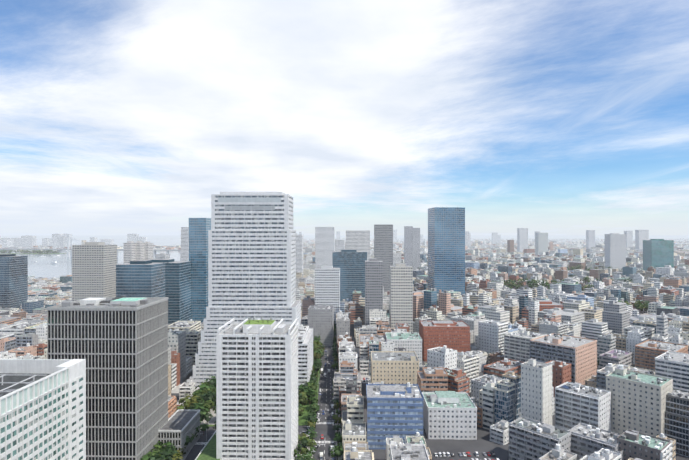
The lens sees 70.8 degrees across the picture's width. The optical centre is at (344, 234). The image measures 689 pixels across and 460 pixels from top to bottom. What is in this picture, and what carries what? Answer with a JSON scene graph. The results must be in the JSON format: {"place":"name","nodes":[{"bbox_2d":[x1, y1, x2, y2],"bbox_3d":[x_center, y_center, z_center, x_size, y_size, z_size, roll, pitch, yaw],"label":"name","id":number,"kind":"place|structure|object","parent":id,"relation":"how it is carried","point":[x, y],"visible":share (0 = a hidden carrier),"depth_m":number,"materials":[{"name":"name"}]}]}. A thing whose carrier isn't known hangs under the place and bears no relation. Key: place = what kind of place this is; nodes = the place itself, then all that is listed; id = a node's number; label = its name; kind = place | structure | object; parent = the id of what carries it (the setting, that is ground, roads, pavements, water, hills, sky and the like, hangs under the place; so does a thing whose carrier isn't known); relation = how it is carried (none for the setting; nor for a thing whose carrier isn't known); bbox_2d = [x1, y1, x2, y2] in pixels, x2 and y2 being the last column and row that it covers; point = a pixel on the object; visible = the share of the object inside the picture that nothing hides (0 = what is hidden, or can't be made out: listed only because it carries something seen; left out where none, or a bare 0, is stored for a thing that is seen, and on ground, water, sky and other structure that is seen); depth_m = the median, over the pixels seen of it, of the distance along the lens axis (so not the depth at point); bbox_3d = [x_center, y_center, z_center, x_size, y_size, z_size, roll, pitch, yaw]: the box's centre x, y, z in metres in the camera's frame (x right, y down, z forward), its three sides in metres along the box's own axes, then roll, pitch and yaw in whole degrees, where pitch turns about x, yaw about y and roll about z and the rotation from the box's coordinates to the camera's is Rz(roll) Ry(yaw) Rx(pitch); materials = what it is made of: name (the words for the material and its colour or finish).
{"place":"outdoors","nodes":[
{"label":"outdoors","id":0,"kind":"place"},
{"bbox_2d":[3,253,64,253],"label":"island ground","id":1,"kind":"structure","parent":0,"point":[33,253],"depth_m":3671.47,"materials":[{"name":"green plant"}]},
{"bbox_2d":[0,239,180,277],"bbox_3d":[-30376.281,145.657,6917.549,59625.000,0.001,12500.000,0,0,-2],"label":"water","id":2,"kind":"structure","parent":0,"point":[42,267],"depth_m":2858.81,"materials":[{"name":"liquid"}]},
{"bbox_2d":[19,252,59,263],"bbox_3d":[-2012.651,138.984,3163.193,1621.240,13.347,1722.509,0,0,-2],"label":"boats","id":3,"kind":"object","parent":2,"relation":"on","point":[54,262],"visible":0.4,"depth_m":2383.81,"materials":[{"name":"paint"}]},
{"bbox_2d":[171,335,341,459],"bbox_3d":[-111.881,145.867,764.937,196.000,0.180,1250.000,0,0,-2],"label":"roads","id":4,"kind":"structure","parent":0,"point":[325,424],"depth_m":377.73,"materials":[{"name":"grey asphalt"}]},
{"bbox_2d":[206,342,336,457],"bbox_3d":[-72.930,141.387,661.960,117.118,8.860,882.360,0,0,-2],"label":"street lamps","id":5,"kind":"object","parent":4,"relation":"on","point":[314,417],"visible":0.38,"depth_m":376.57,"materials":[{"name":"metal"}]},
{"bbox_2d":[0,0,688,235],"label":"sky","id":6,"kind":"structure","parent":0,"point":[118,117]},
{"bbox_2d":[1,235,688,459],"bbox_3d":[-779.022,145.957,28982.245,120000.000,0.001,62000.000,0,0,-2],"label":"ground","id":7,"kind":"structure","parent":0,"point":[480,444],"depth_m":353.21,"materials":[{"name":"grey"}]},
{"bbox_2d":[0,237,180,257],"bbox_3d":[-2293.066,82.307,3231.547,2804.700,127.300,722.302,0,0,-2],"label":"bridge","id":8,"kind":"structure","parent":7,"relation":"on","point":[68,249],"depth_m":3117.78,"materials":[{"name":"white metal"}]},
{"bbox_2d":[0,192,312,459],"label":"buildings","id":9,"kind":"structure","parent":7,"relation":"on","point":[93,385],"depth_m":293.21,"materials":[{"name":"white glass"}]},
{"bbox_2d":[177,348,370,407],"bbox_3d":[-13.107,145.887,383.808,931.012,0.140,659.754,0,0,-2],"label":"buildings","id":10,"kind":"structure","parent":7,"relation":"on","point":[357,351],"depth_m":496.80,"materials":[{"name":"beige concrete"}]},
{"bbox_2d":[0,250,648,459],"bbox_3d":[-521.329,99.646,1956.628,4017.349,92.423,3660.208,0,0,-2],"label":"trees","id":11,"kind":"object","parent":7,"relation":"on","point":[202,399],"visible":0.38,"depth_m":389.35,"materials":[{"name":"green plant"}]},
{"bbox_2d":[0,207,688,459],"bbox_3d":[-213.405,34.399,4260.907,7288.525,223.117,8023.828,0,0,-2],"label":"buildings","id":12,"kind":"structure","parent":7,"relation":"on","point":[630,414],"depth_m":631.65,"materials":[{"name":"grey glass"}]},
{"bbox_2d":[0,309,688,459],"bbox_3d":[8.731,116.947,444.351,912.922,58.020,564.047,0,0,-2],"label":"city","id":13,"kind":"object","parent":7,"relation":"on","point":[534,365],"visible":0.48,"depth_m":448.70,"materials":[{"name":"grey concrete"}]},
{"bbox_2d":[0,238,688,340],"bbox_3d":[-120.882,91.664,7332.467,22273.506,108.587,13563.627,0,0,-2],"label":"city","id":14,"kind":"object","parent":7,"relation":"on","point":[665,289],"visible":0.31,"depth_m":1050.96},
{"bbox_2d":[300,345,498,459],"bbox_3d":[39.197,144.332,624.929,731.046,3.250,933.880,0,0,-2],"label":"cars","id":15,"kind":"object","parent":7,"relation":"on","point":[440,454],"visible":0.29,"depth_m":320.62,"materials":[{"name":"paint"}]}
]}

